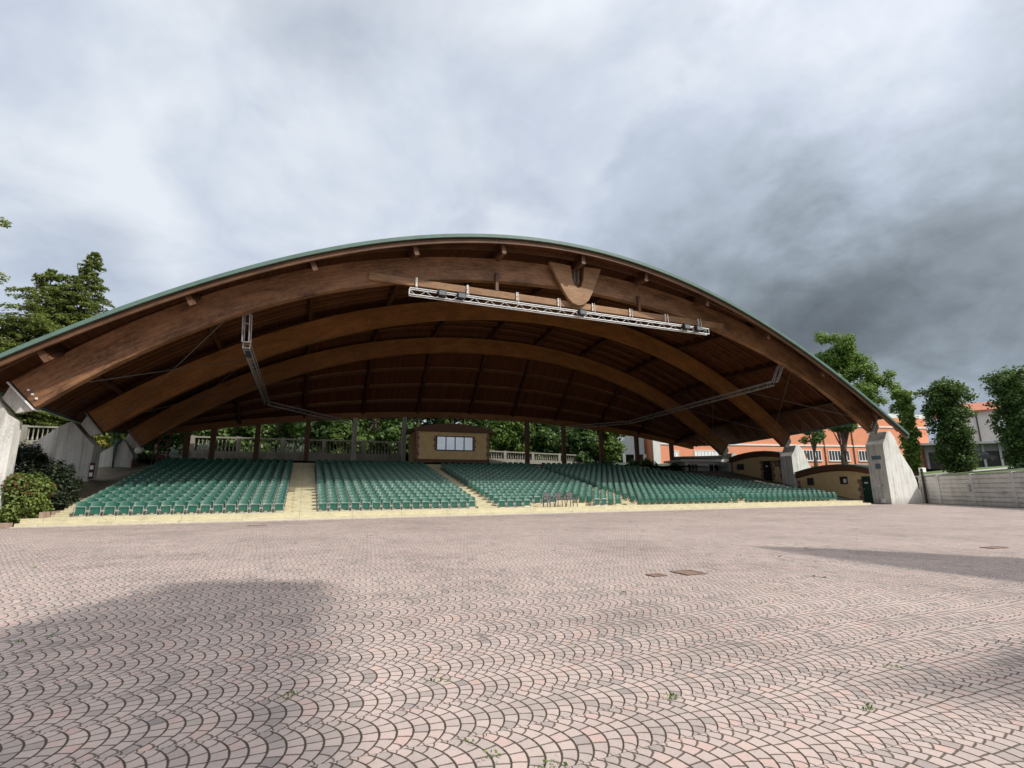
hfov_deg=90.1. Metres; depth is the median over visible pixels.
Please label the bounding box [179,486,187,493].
folding seat
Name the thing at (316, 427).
woodland tree
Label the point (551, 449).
woodland tree
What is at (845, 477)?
window
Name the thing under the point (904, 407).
clipped tree
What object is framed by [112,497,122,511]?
folding seat
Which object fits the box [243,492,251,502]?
folding seat
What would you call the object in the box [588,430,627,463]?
woodland tree
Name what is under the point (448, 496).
folding seat
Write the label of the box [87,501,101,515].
folding seat
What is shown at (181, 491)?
folding seat
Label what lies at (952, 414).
clipped tree
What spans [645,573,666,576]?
manhole cover
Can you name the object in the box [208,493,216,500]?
folding seat
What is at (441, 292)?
stage light
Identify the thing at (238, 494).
folding seat
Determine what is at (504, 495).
folding seat
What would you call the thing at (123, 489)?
folding seat
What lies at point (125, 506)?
folding seat
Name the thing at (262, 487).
folding seat
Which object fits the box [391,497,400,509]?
folding seat
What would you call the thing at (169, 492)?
folding seat
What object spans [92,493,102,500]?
folding seat
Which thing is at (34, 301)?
cedar tree
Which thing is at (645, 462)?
hedge
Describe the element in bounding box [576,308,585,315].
stage light
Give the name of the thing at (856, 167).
sky
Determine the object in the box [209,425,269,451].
woodland tree
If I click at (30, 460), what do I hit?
juniper bush
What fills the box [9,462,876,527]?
grandstand
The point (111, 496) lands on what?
folding seat
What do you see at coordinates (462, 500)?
folding seat
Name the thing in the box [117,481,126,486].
folding seat
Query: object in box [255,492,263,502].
folding seat
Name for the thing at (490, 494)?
folding seat
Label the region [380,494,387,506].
folding seat
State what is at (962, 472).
gravel path
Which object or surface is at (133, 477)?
folding seat
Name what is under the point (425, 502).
folding seat
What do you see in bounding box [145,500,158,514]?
folding seat
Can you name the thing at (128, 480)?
folding seat
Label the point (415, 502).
folding seat
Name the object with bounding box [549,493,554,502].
folding seat
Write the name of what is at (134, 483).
folding seat
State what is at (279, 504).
folding seat
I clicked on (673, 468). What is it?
hedge
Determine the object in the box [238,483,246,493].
folding seat
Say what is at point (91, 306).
cedar tree
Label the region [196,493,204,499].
folding seat
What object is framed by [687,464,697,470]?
window
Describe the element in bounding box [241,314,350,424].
side truss
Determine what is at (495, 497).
folding seat
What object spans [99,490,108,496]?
folding seat
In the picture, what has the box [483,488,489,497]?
folding seat
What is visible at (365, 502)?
folding seat
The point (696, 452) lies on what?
window
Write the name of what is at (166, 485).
folding seat
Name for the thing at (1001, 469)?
asphalt drive
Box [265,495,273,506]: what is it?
folding seat
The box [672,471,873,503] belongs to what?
side bank
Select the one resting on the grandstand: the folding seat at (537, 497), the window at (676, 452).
the folding seat at (537, 497)
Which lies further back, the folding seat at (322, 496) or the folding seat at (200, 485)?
the folding seat at (200, 485)
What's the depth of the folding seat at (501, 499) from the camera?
31.49 m
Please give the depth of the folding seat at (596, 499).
33.99 m
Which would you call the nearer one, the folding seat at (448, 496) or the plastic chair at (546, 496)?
the folding seat at (448, 496)
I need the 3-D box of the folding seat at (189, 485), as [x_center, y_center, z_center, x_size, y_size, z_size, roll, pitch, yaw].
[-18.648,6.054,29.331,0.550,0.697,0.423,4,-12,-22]
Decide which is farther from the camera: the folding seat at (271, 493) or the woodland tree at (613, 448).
the woodland tree at (613, 448)
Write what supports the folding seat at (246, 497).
on the grandstand
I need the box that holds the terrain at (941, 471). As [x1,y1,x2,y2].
[915,466,1023,477]
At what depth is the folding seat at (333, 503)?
27.90 m
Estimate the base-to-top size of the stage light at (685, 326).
0.405 m
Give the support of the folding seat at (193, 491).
on the grandstand
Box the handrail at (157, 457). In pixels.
[151,451,164,464]
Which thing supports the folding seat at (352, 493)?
on the grandstand
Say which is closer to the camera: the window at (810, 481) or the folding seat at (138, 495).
the folding seat at (138, 495)
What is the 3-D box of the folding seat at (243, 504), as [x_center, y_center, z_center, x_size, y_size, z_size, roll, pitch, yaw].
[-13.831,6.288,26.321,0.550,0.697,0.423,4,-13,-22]
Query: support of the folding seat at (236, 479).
on the grandstand
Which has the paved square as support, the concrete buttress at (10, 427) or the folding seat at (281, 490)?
the concrete buttress at (10, 427)
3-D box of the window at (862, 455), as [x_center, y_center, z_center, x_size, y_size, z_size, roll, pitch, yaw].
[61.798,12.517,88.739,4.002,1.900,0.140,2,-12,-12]
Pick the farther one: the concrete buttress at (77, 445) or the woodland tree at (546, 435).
the woodland tree at (546, 435)
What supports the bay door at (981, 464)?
in the grey garage
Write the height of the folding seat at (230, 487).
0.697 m
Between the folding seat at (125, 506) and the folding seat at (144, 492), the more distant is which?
the folding seat at (144, 492)
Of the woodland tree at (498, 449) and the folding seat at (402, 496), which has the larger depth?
the woodland tree at (498, 449)
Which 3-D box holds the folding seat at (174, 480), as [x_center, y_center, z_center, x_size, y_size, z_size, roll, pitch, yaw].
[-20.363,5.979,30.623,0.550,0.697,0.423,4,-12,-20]
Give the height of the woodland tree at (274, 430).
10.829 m
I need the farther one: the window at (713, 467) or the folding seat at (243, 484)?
the window at (713, 467)
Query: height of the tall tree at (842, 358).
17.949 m
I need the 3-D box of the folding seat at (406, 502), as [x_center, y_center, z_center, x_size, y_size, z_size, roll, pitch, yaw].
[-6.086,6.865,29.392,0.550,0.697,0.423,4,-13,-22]
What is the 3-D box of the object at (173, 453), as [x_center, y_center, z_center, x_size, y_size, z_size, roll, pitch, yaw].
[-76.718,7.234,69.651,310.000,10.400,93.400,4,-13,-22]
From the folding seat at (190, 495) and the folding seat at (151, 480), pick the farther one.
the folding seat at (151, 480)
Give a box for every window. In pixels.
[436,436,472,450]
[674,450,678,456]
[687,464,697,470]
[694,450,718,455]
[708,464,719,470]
[737,464,743,469]
[774,460,780,466]
[803,450,822,460]
[807,478,813,484]
[828,450,850,461]
[840,476,847,483]
[858,451,867,461]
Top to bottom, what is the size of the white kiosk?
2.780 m
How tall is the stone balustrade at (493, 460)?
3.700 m
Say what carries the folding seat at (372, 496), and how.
on the grandstand
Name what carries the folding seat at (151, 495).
on the grandstand
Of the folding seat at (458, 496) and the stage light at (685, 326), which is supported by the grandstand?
the folding seat at (458, 496)
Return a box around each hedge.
[586,458,611,464]
[626,458,656,469]
[653,462,683,470]
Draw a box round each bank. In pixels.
[47,458,154,510]
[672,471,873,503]
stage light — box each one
[436,288,446,296]
[456,291,465,299]
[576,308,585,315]
[681,323,689,329]
[693,325,701,331]
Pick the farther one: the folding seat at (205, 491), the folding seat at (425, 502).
the folding seat at (425, 502)
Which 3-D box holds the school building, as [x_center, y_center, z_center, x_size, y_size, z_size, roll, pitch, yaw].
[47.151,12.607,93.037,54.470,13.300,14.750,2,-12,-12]
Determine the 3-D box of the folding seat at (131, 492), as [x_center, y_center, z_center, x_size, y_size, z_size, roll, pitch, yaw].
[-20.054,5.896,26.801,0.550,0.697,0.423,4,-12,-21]
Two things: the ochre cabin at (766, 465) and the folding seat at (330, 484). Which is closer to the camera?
the folding seat at (330, 484)
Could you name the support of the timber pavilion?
on the concrete buttress at (10, 427)
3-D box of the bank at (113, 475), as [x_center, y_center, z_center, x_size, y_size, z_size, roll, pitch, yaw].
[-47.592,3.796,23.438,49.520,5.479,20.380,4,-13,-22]
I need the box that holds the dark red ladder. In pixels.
[155,434,171,462]
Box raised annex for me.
[613,436,645,462]
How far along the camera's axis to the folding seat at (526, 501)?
32.13 m
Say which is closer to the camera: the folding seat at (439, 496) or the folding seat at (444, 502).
the folding seat at (444, 502)
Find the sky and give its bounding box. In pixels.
[0,0,1023,442]
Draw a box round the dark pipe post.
[918,468,927,503]
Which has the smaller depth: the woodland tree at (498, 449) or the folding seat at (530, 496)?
the folding seat at (530, 496)
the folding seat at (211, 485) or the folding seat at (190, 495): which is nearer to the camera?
the folding seat at (190, 495)
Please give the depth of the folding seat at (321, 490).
30.35 m
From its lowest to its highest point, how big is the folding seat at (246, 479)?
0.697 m
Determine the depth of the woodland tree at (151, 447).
52.04 m
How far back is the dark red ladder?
39.40 m
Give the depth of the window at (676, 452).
80.98 m
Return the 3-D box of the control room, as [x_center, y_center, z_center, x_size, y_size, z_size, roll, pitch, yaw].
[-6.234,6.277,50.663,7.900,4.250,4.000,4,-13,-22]
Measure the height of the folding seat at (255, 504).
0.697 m
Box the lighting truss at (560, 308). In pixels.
[409,277,708,334]
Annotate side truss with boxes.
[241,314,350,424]
[553,365,783,429]
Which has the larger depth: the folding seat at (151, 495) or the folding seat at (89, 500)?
the folding seat at (151, 495)
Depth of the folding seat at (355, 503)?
28.29 m
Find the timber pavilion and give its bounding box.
[0,233,908,464]
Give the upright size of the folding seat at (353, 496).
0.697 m
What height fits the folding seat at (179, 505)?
0.697 m
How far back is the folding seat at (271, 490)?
29.34 m
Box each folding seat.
[72,501,87,516]
[84,497,94,511]
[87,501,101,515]
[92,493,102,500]
[98,497,108,511]
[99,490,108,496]
[102,501,116,515]
[105,487,114,492]
[105,493,115,500]
[111,484,120,489]
[112,490,121,496]
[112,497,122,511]
[116,500,130,515]
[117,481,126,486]
[118,487,127,492]
[119,493,128,500]
[123,478,131,483]
[124,484,132,489]
[125,490,134,496]
[126,497,136,508]
[128,475,136,480]
[129,481,138,486]
[131,487,140,492]
[131,500,144,515]
[132,493,141,500]
[134,478,142,483]
[136,483,144,489]
[138,490,147,496]
[139,475,147,480]
[140,496,149,508]
[141,481,149,486]
[143,486,152,493]
[145,493,154,500]
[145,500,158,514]
[146,478,154,483]
[148,484,156,489]
[150,475,158,480]
[151,490,159,496]
[153,481,161,486]
[153,496,162,510]
[155,486,164,492]
[157,478,165,483]
[158,493,167,500]
[159,500,171,514]
[160,483,168,489]
[163,490,172,496]
[166,496,175,509]
[167,486,176,492]
[168,478,176,483]
[171,493,180,500]
[172,483,179,489]
[172,500,185,514]
[175,489,184,496]
[179,478,187,483]
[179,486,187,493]
[180,496,188,509]
[183,483,191,489]
[184,493,192,499]
[186,500,198,513]
[187,489,196,496]
[190,478,197,483]
[191,486,199,495]
[192,496,201,509]
[194,483,202,490]
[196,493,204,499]
[199,489,207,496]
[199,500,211,513]
[203,486,210,493]
[205,496,213,509]
[206,483,213,490]
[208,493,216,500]
[211,489,219,497]
[212,499,223,513]
[214,486,222,495]
[217,483,224,490]
[217,496,226,509]
[220,492,228,505]
[223,489,231,499]
[224,499,236,513]
[225,486,233,493]
[228,483,235,490]
[229,496,238,506]
[232,478,239,486]
[232,492,240,503]
[234,489,242,496]
[236,486,244,493]
[237,499,248,512]
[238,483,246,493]
[241,496,250,506]
[242,478,249,486]
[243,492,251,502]
[245,489,253,499]
[247,486,255,496]
[249,483,256,490]
[249,499,260,512]
[252,478,259,486]
[253,495,262,508]
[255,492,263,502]
[256,489,264,499]
[258,486,265,495]
[261,499,272,512]
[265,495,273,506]
[266,489,275,499]
[266,492,274,502]
[269,486,276,495]
[273,499,284,512]
[274,495,285,506]
[276,489,286,496]
[277,492,285,504]
[317,489,325,498]
[317,495,327,507]
[317,498,327,511]
[326,483,333,492]
[327,489,335,500]
[328,495,337,507]
[328,498,338,510]
[337,488,345,500]
[338,491,346,502]
[339,495,347,505]
[339,498,349,510]
[348,491,356,503]
[349,495,357,504]
[350,498,360,510]
[358,491,366,501]
[359,494,367,502]
[361,498,370,510]
[369,494,377,506]
[371,498,380,509]
[378,491,385,497]
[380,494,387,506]
[381,497,390,509]
[390,494,397,504]
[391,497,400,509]
[400,494,406,503]
[401,497,410,509]
[409,494,416,503]
[411,497,420,509]
[419,494,425,505]
[421,497,430,508]
[428,494,434,505]
[430,497,439,508]
[437,494,443,505]
[440,497,448,508]
[446,494,452,503]
[449,497,458,508]
[455,494,461,503]
[458,496,467,508]
[464,493,470,502]
[467,496,476,507]
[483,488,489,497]
[488,490,494,500]
[492,493,498,504]
[497,496,505,507]
[501,493,507,502]
[506,496,514,507]
[509,493,515,502]
[515,496,522,506]
[523,496,530,506]
[526,493,532,503]
[533,493,540,503]
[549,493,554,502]
[593,495,600,505]
[600,495,607,505]
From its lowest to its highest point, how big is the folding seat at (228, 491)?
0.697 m
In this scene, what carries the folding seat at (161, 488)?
on the grandstand
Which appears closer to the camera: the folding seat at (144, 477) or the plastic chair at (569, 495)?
the folding seat at (144, 477)
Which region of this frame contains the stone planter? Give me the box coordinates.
[0,511,59,528]
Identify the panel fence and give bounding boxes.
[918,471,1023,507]
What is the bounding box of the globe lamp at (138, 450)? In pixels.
[134,447,142,458]
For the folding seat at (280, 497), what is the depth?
27.86 m
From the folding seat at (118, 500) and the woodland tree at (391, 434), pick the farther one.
the woodland tree at (391, 434)
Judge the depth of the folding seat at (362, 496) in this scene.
29.46 m
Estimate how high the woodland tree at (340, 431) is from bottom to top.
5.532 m
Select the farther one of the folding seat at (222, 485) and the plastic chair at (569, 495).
the plastic chair at (569, 495)
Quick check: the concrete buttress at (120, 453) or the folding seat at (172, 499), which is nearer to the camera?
the folding seat at (172, 499)
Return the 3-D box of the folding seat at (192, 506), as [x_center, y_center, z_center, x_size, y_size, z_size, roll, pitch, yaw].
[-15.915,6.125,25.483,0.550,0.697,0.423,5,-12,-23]
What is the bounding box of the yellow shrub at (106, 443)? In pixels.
[92,433,110,451]
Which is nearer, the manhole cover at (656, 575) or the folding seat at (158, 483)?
the manhole cover at (656, 575)
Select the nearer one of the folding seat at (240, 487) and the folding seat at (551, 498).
the folding seat at (240, 487)
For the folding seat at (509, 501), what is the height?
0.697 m
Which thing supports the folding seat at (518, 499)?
on the grandstand
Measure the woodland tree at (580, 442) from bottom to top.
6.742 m
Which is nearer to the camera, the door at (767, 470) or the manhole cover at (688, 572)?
the manhole cover at (688, 572)
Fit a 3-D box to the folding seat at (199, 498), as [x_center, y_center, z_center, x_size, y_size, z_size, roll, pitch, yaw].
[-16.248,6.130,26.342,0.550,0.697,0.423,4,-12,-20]
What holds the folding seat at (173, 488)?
on the grandstand
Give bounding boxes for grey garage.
[920,441,1009,468]
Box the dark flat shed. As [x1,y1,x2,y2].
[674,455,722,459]
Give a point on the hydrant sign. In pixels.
(91, 470)
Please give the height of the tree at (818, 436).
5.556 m
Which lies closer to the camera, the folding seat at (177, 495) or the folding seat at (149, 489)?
the folding seat at (177, 495)
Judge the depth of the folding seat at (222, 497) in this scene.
26.81 m
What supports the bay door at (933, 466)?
in the grey garage
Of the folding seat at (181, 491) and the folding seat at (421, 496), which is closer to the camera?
the folding seat at (181, 491)
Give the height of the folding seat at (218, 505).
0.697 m
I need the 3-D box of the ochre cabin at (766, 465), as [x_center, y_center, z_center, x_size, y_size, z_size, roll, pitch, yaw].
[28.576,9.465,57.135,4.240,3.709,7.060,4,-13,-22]
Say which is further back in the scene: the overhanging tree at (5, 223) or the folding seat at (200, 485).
the overhanging tree at (5, 223)
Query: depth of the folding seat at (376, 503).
28.73 m
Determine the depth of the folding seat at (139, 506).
24.63 m
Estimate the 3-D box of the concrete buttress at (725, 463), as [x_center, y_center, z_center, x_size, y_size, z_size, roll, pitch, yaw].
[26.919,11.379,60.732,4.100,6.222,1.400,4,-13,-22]
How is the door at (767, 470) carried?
in the ochre cabin at (766, 465)
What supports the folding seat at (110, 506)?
on the grandstand
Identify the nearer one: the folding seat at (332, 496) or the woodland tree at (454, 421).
the folding seat at (332, 496)
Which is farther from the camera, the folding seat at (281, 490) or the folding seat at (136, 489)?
the folding seat at (281, 490)
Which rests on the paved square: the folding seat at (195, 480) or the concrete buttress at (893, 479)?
the concrete buttress at (893, 479)
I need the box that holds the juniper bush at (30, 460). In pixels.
[13,441,84,506]
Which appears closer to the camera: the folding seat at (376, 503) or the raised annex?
the folding seat at (376, 503)
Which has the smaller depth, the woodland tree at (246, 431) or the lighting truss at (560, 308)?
the lighting truss at (560, 308)
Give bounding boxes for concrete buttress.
[0,395,22,508]
[14,421,100,480]
[98,439,137,467]
[719,453,736,471]
[780,445,810,485]
[865,431,921,503]
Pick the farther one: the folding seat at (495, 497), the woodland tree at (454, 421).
the woodland tree at (454, 421)
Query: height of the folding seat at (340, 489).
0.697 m
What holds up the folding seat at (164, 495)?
on the grandstand
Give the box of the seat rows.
[150,457,837,504]
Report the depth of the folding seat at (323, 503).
27.70 m
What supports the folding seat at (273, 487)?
on the grandstand
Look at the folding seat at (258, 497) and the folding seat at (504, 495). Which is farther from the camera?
the folding seat at (504, 495)
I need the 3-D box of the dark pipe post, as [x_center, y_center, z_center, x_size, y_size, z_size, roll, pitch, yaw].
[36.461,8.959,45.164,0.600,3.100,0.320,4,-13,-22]
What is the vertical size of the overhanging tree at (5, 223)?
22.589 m
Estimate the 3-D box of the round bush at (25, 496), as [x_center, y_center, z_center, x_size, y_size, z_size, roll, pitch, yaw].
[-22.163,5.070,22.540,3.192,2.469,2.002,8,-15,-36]
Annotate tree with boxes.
[0,217,11,284]
[0,268,116,438]
[0,326,54,439]
[12,251,114,438]
[96,433,197,454]
[173,434,207,453]
[184,427,235,450]
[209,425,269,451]
[260,422,302,451]
[279,422,333,451]
[295,419,361,452]
[318,420,368,453]
[349,418,384,439]
[349,418,401,453]
[373,422,417,460]
[386,418,446,431]
[420,418,476,425]
[459,419,512,456]
[485,424,535,456]
[489,420,535,458]
[515,423,560,459]
[537,425,574,460]
[553,427,598,463]
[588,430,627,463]
[798,430,826,466]
[813,330,901,463]
[828,424,858,463]
[888,387,923,480]
[914,376,981,472]
[978,365,1023,468]
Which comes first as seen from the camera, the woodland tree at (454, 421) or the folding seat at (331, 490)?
the folding seat at (331, 490)
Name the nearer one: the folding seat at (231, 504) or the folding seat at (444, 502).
the folding seat at (231, 504)
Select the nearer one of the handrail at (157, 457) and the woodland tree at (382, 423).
the handrail at (157, 457)
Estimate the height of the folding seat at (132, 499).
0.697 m
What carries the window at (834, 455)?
in the school building
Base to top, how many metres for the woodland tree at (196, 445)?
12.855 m
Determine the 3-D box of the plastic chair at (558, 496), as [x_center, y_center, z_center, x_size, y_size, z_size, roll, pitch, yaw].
[3.048,7.345,32.513,0.565,0.909,0.582,4,-12,-19]
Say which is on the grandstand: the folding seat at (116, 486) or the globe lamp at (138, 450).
the folding seat at (116, 486)
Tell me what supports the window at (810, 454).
in the school building
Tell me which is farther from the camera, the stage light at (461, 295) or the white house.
the white house
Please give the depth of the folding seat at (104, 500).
24.93 m
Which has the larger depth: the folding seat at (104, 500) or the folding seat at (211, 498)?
the folding seat at (211, 498)
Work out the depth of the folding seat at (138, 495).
26.23 m
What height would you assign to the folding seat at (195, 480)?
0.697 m
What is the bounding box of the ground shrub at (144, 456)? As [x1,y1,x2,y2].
[137,453,172,461]
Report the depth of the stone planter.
22.53 m
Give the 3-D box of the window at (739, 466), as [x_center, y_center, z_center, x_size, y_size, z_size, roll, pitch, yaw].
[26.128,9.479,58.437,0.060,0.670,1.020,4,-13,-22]
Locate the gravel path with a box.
[915,467,1013,476]
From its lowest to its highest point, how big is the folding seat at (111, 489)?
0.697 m
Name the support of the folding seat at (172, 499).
on the grandstand
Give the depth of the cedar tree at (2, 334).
53.74 m
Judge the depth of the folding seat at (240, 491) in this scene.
28.75 m
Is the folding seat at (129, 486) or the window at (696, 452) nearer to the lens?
the folding seat at (129, 486)
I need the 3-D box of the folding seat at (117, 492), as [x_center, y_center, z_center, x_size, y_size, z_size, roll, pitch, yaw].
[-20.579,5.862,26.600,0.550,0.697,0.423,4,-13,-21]
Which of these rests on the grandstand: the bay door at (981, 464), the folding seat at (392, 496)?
the folding seat at (392, 496)
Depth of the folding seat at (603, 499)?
34.19 m
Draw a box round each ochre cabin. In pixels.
[728,451,807,482]
[794,464,873,502]
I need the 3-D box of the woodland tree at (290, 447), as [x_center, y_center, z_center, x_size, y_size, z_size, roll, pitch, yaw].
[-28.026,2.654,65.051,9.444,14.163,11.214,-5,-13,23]
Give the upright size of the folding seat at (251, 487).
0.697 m
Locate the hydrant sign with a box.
[88,463,94,478]
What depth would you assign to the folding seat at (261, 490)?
29.15 m
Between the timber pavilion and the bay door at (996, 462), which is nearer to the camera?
the timber pavilion
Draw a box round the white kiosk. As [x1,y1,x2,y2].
[664,459,723,470]
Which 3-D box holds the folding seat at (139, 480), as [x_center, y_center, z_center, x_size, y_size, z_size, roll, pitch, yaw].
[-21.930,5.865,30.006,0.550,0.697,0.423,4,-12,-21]
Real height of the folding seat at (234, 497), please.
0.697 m
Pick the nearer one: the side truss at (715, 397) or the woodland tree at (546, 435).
the side truss at (715, 397)
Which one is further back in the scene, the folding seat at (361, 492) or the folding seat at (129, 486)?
the folding seat at (361, 492)
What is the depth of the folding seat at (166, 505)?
25.03 m
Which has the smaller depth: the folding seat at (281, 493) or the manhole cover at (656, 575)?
the manhole cover at (656, 575)
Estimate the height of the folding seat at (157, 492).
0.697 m
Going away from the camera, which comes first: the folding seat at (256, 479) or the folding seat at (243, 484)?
the folding seat at (243, 484)
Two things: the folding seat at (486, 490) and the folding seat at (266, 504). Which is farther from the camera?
the folding seat at (486, 490)
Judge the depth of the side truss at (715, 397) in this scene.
50.22 m
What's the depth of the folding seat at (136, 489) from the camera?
27.73 m
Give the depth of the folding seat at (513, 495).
32.85 m
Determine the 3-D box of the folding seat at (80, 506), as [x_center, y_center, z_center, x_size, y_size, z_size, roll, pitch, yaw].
[-20.087,5.818,23.834,0.550,0.697,0.423,4,-13,-22]
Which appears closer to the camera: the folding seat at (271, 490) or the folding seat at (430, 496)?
the folding seat at (271, 490)
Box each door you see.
[762,461,772,480]
[861,476,873,502]
[928,452,944,468]
[974,451,984,467]
[985,451,1001,466]
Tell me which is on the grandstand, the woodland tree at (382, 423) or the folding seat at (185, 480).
the folding seat at (185, 480)
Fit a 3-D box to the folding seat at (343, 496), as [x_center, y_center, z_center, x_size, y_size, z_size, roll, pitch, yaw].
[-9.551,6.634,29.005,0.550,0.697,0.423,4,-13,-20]
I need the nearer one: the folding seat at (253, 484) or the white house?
the folding seat at (253, 484)
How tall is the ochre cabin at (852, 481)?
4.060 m
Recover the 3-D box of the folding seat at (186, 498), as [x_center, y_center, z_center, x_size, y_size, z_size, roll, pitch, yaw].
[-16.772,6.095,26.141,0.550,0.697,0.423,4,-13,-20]
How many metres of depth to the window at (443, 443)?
49.25 m
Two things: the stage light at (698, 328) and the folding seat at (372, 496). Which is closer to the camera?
the folding seat at (372, 496)
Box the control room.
[406,423,492,464]
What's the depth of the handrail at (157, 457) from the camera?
36.80 m
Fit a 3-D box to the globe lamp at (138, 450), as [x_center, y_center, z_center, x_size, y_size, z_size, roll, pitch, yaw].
[-27.863,5.146,38.118,0.540,0.953,0.541,4,-13,-22]
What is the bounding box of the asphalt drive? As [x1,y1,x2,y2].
[974,468,1023,471]
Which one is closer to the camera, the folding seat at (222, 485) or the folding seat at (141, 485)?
the folding seat at (141, 485)
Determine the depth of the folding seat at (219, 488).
29.17 m
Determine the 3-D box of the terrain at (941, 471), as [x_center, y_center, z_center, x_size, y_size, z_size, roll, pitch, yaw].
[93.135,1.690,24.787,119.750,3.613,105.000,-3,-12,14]
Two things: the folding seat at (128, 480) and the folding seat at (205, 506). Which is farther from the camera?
the folding seat at (128, 480)
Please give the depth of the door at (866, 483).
45.14 m
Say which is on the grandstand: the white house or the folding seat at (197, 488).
the folding seat at (197, 488)
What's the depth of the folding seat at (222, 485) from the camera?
30.03 m
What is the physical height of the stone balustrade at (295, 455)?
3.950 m
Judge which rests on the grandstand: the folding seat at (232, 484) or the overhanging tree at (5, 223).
the folding seat at (232, 484)
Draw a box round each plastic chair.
[543,492,554,506]
[555,492,565,506]
[566,492,577,506]
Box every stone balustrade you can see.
[19,425,58,447]
[189,435,400,461]
[489,451,585,463]
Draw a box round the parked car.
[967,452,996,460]
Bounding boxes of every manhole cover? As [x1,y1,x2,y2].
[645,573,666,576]
[670,569,707,575]
[980,546,1008,548]
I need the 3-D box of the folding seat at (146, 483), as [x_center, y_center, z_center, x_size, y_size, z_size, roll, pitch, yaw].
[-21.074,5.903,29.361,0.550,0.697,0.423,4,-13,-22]
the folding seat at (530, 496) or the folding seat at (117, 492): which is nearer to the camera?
the folding seat at (117, 492)
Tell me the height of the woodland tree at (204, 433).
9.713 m
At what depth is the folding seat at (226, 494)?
27.66 m
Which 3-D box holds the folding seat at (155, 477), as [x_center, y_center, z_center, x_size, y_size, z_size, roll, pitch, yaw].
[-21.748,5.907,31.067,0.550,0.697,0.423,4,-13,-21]
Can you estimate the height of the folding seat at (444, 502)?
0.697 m
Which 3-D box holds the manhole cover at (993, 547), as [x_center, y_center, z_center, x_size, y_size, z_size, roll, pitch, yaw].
[11.259,3.819,11.940,0.580,0.020,0.280,4,-13,-22]
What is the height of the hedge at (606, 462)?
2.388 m
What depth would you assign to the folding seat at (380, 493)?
30.74 m
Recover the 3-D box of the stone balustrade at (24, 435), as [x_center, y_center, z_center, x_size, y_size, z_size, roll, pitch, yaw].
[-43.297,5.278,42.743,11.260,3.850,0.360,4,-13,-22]
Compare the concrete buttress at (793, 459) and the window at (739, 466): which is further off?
the window at (739, 466)
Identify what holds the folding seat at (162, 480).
on the grandstand
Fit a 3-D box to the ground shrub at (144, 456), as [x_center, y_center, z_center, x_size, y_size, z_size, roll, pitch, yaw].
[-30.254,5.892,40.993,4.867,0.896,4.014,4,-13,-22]
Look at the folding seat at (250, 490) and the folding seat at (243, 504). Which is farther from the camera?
the folding seat at (250, 490)
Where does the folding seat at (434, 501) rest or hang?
on the grandstand
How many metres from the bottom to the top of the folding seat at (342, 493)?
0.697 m
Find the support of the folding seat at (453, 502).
on the grandstand
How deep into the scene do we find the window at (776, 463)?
53.92 m
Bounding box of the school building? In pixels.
[642,414,928,489]
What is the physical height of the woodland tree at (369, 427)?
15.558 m
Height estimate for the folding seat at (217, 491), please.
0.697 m
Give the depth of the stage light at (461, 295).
30.91 m
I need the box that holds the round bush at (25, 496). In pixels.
[0,471,56,525]
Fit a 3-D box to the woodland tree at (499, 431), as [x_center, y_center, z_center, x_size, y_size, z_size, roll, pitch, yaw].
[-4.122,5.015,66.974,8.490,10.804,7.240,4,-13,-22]
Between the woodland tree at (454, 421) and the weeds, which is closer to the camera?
the weeds
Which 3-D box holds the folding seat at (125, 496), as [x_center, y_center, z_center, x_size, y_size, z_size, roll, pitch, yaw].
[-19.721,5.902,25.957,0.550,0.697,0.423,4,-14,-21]
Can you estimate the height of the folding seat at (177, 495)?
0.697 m
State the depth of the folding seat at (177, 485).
29.21 m
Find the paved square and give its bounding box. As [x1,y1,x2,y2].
[0,490,1023,767]
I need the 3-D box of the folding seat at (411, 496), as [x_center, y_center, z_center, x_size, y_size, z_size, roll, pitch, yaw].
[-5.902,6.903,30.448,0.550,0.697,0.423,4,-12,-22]
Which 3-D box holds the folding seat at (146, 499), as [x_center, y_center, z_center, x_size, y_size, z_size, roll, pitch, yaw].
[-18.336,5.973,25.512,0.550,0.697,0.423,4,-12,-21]
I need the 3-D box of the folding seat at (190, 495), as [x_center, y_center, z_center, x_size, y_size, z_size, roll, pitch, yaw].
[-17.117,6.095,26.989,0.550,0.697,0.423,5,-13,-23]
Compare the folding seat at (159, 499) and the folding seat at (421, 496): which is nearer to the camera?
the folding seat at (159, 499)
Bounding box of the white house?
[933,401,1001,440]
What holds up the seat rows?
on the grandstand
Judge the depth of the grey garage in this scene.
87.78 m
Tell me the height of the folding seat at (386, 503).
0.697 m
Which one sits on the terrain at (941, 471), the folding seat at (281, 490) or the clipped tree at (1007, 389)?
the clipped tree at (1007, 389)
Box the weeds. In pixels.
[15,515,901,767]
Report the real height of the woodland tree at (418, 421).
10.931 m
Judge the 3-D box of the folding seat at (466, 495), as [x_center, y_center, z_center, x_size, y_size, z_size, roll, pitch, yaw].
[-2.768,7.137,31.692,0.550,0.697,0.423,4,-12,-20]
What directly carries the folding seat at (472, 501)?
on the grandstand
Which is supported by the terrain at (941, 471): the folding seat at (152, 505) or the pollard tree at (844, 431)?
the pollard tree at (844, 431)
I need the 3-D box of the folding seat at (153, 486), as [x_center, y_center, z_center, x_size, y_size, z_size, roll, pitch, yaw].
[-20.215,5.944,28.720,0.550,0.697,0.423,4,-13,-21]

